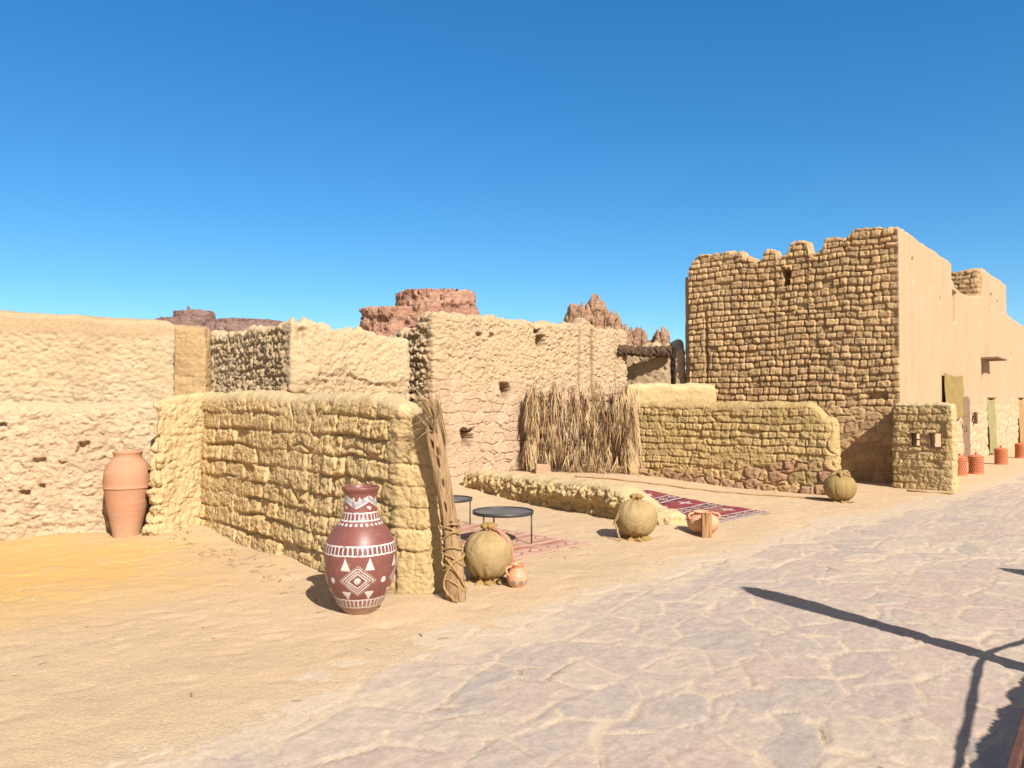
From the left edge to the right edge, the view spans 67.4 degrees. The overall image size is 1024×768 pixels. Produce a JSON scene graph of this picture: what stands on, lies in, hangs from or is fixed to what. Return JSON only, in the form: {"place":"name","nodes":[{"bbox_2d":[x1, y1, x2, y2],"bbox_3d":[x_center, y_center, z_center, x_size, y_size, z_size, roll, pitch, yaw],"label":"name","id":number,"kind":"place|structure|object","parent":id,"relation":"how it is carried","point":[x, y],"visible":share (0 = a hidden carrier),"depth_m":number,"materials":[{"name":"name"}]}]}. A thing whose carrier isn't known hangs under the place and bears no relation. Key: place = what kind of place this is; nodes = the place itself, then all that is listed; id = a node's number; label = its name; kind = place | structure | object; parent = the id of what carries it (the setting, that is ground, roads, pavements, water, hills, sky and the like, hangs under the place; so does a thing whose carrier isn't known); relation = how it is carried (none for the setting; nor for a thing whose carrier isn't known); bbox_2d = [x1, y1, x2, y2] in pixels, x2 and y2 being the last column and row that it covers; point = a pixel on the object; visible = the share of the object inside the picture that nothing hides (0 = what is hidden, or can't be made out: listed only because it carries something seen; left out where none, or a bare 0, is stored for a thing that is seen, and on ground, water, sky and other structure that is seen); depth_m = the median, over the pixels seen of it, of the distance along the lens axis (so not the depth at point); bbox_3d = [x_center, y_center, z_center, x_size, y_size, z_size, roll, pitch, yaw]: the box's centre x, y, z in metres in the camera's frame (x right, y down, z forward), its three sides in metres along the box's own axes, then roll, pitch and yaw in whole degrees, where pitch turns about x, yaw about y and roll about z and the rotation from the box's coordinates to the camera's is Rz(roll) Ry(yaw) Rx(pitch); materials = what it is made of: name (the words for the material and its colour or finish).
{"place":"outdoors","nodes":[
{"label":"outdoors","id":0,"kind":"place"},
{"bbox_2d":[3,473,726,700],"bbox_3d":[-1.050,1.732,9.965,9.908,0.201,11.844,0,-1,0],"label":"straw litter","id":1,"kind":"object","parent":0,"point":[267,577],"visible":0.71,"depth_m":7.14,"materials":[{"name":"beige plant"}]},
{"bbox_2d":[0,497,1013,753],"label":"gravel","id":2,"kind":"structure","parent":0,"point":[334,599],"depth_m":5.91,"materials":[{"name":"beige gravel"}]},
{"bbox_2d":[0,447,1023,767],"bbox_3d":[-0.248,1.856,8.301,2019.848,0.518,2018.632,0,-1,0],"label":"ground","id":3,"kind":"structure","parent":0,"point":[62,707],"depth_m":5.75,"materials":[{"name":"beige sand"}]},
{"bbox_2d":[0,401,158,540],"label":"rubble wall","id":4,"kind":"structure","parent":3,"relation":"on","point":[55,458],"depth_m":9.11,"materials":[{"name":"beige stone"}]},
{"bbox_2d":[0,310,175,403],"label":"plastered wall","id":5,"kind":"structure","parent":4,"relation":"on","point":[65,358],"depth_m":9.56,"materials":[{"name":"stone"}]},
{"bbox_2d":[102,450,150,537],"bbox_3d":[-4.510,1.292,9.001,0.526,1.013,0.526,0,-1,0],"label":"terracotta jar","id":6,"kind":"object","parent":3,"relation":"on","point":[125,486],"visible":0.92,"depth_m":8.83,"materials":[{"name":"orange ceramic"}]},
{"bbox_2d":[173,324,210,394],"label":"brick wall","id":7,"kind":"structure","parent":3,"relation":"on","point":[192,360],"depth_m":10.36,"materials":[{"name":"beige brick"}]},
{"bbox_2d":[156,306,282,331],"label":"mesa","id":8,"kind":"structure","parent":3,"relation":"on","point":[198,317],"depth_m":387.37,"materials":[{"name":"stone"}]},
{"bbox_2d":[142,389,443,594],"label":"mud brick wall","id":9,"kind":"structure","parent":3,"relation":"on","point":[268,471],"depth_m":7.67,"materials":[{"name":"beige brick"}]},
{"bbox_2d":[210,317,411,400],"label":"ruined wall","id":10,"kind":"structure","parent":3,"relation":"on","point":[304,355],"depth_m":13.40,"materials":[{"name":"beige stone"}]},
{"bbox_2d":[323,484,396,614],"bbox_3d":[-1.165,1.265,5.901,0.551,0.960,0.551,0,-1,0],"label":"painted vase","id":11,"kind":"object","parent":3,"relation":"on","point":[359,555],"visible":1,"depth_m":5.72,"materials":[{"name":"ceramic"}]},
{"bbox_2d":[359,288,478,336],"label":"mesa","id":12,"kind":"structure","parent":3,"relation":"on","point":[410,307],"depth_m":116.70,"materials":[{"name":"red stone"}]},
{"bbox_2d":[398,383,466,602],"bbox_3d":[-0.643,0.847,6.101,0.573,1.751,0.451,0,-1,0],"label":"palm post","id":13,"kind":"object","parent":3,"relation":"on","point":[454,587],"visible":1,"depth_m":6.10,"materials":[{"name":"wood"}]},
{"bbox_2d":[463,522,514,585],"bbox_3d":[-0.202,1.495,6.825,0.463,0.520,0.453,0,-1,0],"label":"cloth sack","id":14,"kind":"object","parent":3,"relation":"on","point":[489,552],"visible":0.95,"depth_m":6.67,"materials":[{"name":"beige fabric"}]},
{"bbox_2d":[388,310,627,477],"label":"stone wall","id":15,"kind":"structure","parent":3,"relation":"on","point":[486,371],"depth_m":15.48,"materials":[{"name":"beige stone"}]},
{"bbox_2d":[505,562,527,587],"bbox_3d":[0.039,1.649,6.620,0.195,0.201,0.192,0,-1,0],"label":"painted pot","id":16,"kind":"object","parent":3,"relation":"on","point":[517,575],"visible":1,"depth_m":6.56,"materials":[{"name":"ceramic"}]},
{"bbox_2d":[459,521,590,559],"bbox_3d":[-0.392,1.793,8.969,2.362,0.033,1.303,-1,-2,45],"label":"faded rug","id":17,"kind":"object","parent":3,"relation":"on","point":[524,547],"visible":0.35,"depth_m":8.69,"materials":[{"name":"fabric"}]},
{"bbox_2d":[453,495,471,523],"bbox_3d":[-0.790,1.630,9.843,0.566,0.349,0.566,0,-1,0],"label":"round table","id":18,"kind":"object","parent":17,"relation":"on","point":[460,498],"visible":0.44,"depth_m":9.92,"materials":[{"name":"grey metal"}]},
{"bbox_2d":[472,506,533,543],"bbox_3d":[-0.100,1.591,8.584,0.686,0.359,0.686,0,-1,0],"label":"round table","id":19,"kind":"object","parent":17,"relation":"on","point":[493,512],"visible":0.98,"depth_m":8.52,"materials":[{"name":"grey metal"}]},
{"bbox_2d":[535,464,550,473],"bbox_3d":[0.610,1.715,15.329,0.328,0.255,0.196,0,-1,-14],"label":"clay block","id":20,"kind":"object","parent":3,"relation":"on","point":[542,468],"depth_m":15.24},
{"bbox_2d":[462,470,686,524],"bbox_3d":[0.690,1.768,11.788,0.658,0.742,5.088,1,-2,-35],"label":"mud bench","id":21,"kind":"object","parent":3,"relation":"on","point":[597,498],"visible":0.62,"depth_m":11.29,"materials":[{"name":"stone"}]},
{"bbox_2d":[519,380,643,474],"bbox_3d":[1.383,0.887,15.481,2.552,2.005,0.394,0,-1,8],"label":"palm frond screen","id":22,"kind":"object","parent":3,"relation":"on","point":[624,413],"visible":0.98,"depth_m":15.43,"materials":[{"name":"brown plant"}]},
{"bbox_2d":[564,293,632,345],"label":"rock outcrop","id":23,"kind":"object","parent":3,"relation":"on","point":[594,312],"visible":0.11,"depth_m":59.69,"materials":[{"name":"stone"}]},
{"bbox_2d":[626,355,639,385],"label":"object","id":24,"kind":"structure","parent":3,"relation":"on","point":[629,367],"depth_m":18.90,"materials":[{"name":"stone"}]},
{"bbox_2d":[613,494,657,541],"bbox_3d":[1.435,1.546,8.966,0.525,0.520,0.490,0,-1,0],"label":"cloth sack","id":25,"kind":"object","parent":3,"relation":"on","point":[636,517],"visible":1,"depth_m":8.80,"materials":[{"name":"fabric"}]},
{"bbox_2d":[629,326,670,345],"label":"rock outcrop","id":26,"kind":"object","parent":3,"relation":"on","point":[639,336],"visible":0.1,"depth_m":59.77,"materials":[{"name":"stone"}]},
{"bbox_2d":[631,341,673,383],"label":"gap rubble wall","id":27,"kind":"structure","parent":3,"relation":"on","point":[651,370],"depth_m":18.65,"materials":[{"name":"beige stone"}]},
{"bbox_2d":[618,344,671,357],"bbox_3d":[3.172,-0.786,18.364,1.273,0.344,0.309,0,-1,5],"label":"palm log","id":28,"kind":"object","parent":27,"relation":"on","point":[645,351],"visible":1,"depth_m":18.27,"materials":[{"name":"brown wood"}]},
{"bbox_2d":[625,382,715,466],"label":"mud wall","id":29,"kind":"structure","parent":3,"relation":"on","point":[666,392],"depth_m":17.07,"materials":[{"name":"yellow brick"}]},
{"bbox_2d":[670,339,685,383],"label":"shaded wall","id":30,"kind":"structure","parent":3,"relation":"on","point":[679,363],"depth_m":18.27,"materials":[{"name":"brown stone"}]},
{"bbox_2d":[575,476,829,499],"bbox_3d":[3.165,1.821,13.545,4.520,0.196,0.200,-1,-2,28],"label":"ground rope","id":31,"kind":"object","parent":3,"relation":"on","point":[706,489],"visible":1,"depth_m":13.34,"materials":[{"name":"fabric"}]},
{"bbox_2d":[687,510,720,534],"bbox_3d":[2.300,1.665,9.242,0.396,0.268,0.380,0,-1,0],"label":"squat clay pot","id":32,"kind":"object","parent":3,"relation":"on","point":[694,522],"visible":0.7,"depth_m":9.14,"materials":[{"name":"ceramic"}]},
{"bbox_2d":[701,513,711,537],"bbox_3d":[2.277,1.664,8.997,0.124,0.306,0.066,0,-1,-8],"label":"wood plank","id":33,"kind":"object","parent":3,"relation":"on","point":[706,525],"visible":0.94,"depth_m":8.97,"materials":[{"name":"brown wood"}]},
{"bbox_2d":[643,490,771,522],"bbox_3d":[2.457,1.817,11.525,1.563,0.100,2.779,1,-2,-35],"label":"burgundy rug","id":34,"kind":"object","parent":3,"relation":"on","point":[685,506],"visible":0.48,"depth_m":11.51,"materials":[{"name":"fabric"}]},
{"bbox_2d":[627,400,841,494],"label":"footed mud wall","id":35,"kind":"structure","parent":3,"relation":"on","point":[787,446],"depth_m":14.13,"materials":[{"name":"brick"}]},
{"bbox_2d":[823,470,856,502],"bbox_3d":[5.257,1.633,12.315,0.499,0.519,0.500,0,-1,0],"label":"cloth sack","id":36,"kind":"object","parent":3,"relation":"on","point":[839,486],"visible":1,"depth_m":12.16,"materials":[{"name":"beige fabric"}]},
{"bbox_2d":[685,226,1023,482],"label":"mud building","id":37,"kind":"structure","parent":3,"relation":"on","point":[858,334],"depth_m":16.57,"materials":[{"name":"brown brick"}]},
{"bbox_2d":[944,373,963,418],"bbox_3d":[10.832,0.309,18.781,0.074,1.100,2.410,-1,-2,39],"label":"awning cloth","id":38,"kind":"object","parent":37,"relation":"hanging from","point":[954,389],"visible":0.83,"depth_m":18.82,"materials":[{"name":"beige fabric"}]},
{"bbox_2d":[962,398,970,462],"bbox_3d":[12.048,1.297,20.315,0.091,1.860,0.990,-1,-2,40],"label":"door","id":39,"kind":"structure","parent":37,"relation":"in","point":[966,403],"depth_m":20.31,"materials":[{"name":"brown wood"}]},
{"bbox_2d":[987,399,997,455],"bbox_3d":[14.710,1.326,23.564,0.161,1.740,1.660,-1,-2,40],"label":"door curtain","id":40,"kind":"object","parent":37,"relation":"hanging from","point":[992,445],"depth_m":23.40,"materials":[{"name":"beige fabric"}]},
{"bbox_2d":[1018,399,1023,442],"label":"door curtain","id":41,"kind":"object","parent":37,"relation":"hanging from","point":[1021,422],"depth_m":28.63,"materials":[{"name":"beige fabric"}]},
{"bbox_2d":[891,402,958,491],"bbox_3d":[7.518,1.267,14.375,0.808,1.869,1.673,0,-1,-7],"label":"window stub wall","id":42,"kind":"structure","parent":3,"relation":"on","point":[926,464],"depth_m":13.94,"materials":[{"name":"yellow brick"}]},
{"bbox_2d":[910,433,920,446],"bbox_3d":[7.415,1.019,14.082,0.100,0.254,0.184,1,-2,-40],"label":"window frame","id":43,"kind":"structure","parent":42,"relation":"in","point":[911,434],"depth_m":14.09,"materials":[{"name":"brown wood"}]},
{"bbox_2d":[928,433,942,447],"bbox_3d":[7.634,1.013,13.822,0.100,0.274,0.224,1,-2,-40],"label":"window frame","id":44,"kind":"structure","parent":42,"relation":"in","point":[929,434],"depth_m":13.87,"materials":[{"name":"brown wood"}]},
{"bbox_2d":[907,490,953,493],"bbox_3d":[7.335,1.900,13.483,0.728,0.060,0.045,-1,-2,38],"label":"dry branch","id":45,"kind":"object","parent":3,"relation":"on","point":[929,492],"visible":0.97,"depth_m":13.49,"materials":[{"name":"wood"}]},
{"bbox_2d":[958,453,967,475],"bbox_3d":[9.720,1.753,16.682,0.315,0.502,0.315,1,-2,-30],"label":"clay lantern","id":46,"kind":"object","parent":3,"relation":"on","point":[962,465],"visible":0.63,"depth_m":16.55,"materials":[{"name":"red ceramic"}]},
{"bbox_2d":[968,452,983,474],"bbox_3d":[10.320,1.763,17.082,0.315,0.502,0.315,0,-1,0],"label":"clay lantern","id":47,"kind":"object","parent":3,"relation":"on","point":[975,463],"visible":0.96,"depth_m":16.97,"materials":[{"name":"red ceramic"}]},
{"bbox_2d":[994,445,1007,464],"bbox_3d":[12.550,1.827,19.711,0.315,0.502,0.315,1,-2,-40],"label":"clay lantern","id":48,"kind":"object","parent":3,"relation":"on","point":[1000,455],"visible":0.88,"depth_m":19.60,"materials":[{"name":"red ceramic"}]},
{"bbox_2d":[1015,441,1023,458],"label":"clay lantern","id":49,"kind":"object","parent":3,"relation":"on","point":[1019,450],"visible":0.98,"depth_m":22.01,"materials":[{"name":"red ceramic"}]},
{"bbox_2d":[0,0,1023,371],"label":"sky","id":50,"kind":"structure","parent":0,"point":[325,161],"materials":[{"name":"blue"}]},
{"bbox_2d":[107,473,1023,767],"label":"road","id":51,"kind":"structure","parent":0,"point":[893,637],"depth_m":4.52,"materials":[{"name":"beige stone"}]},
{"bbox_2d":[1005,710,1023,767],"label":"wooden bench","id":52,"kind":"object","parent":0,"point":[1016,758],"depth_m":2.45,"materials":[{"name":"brown wood"}]}
]}

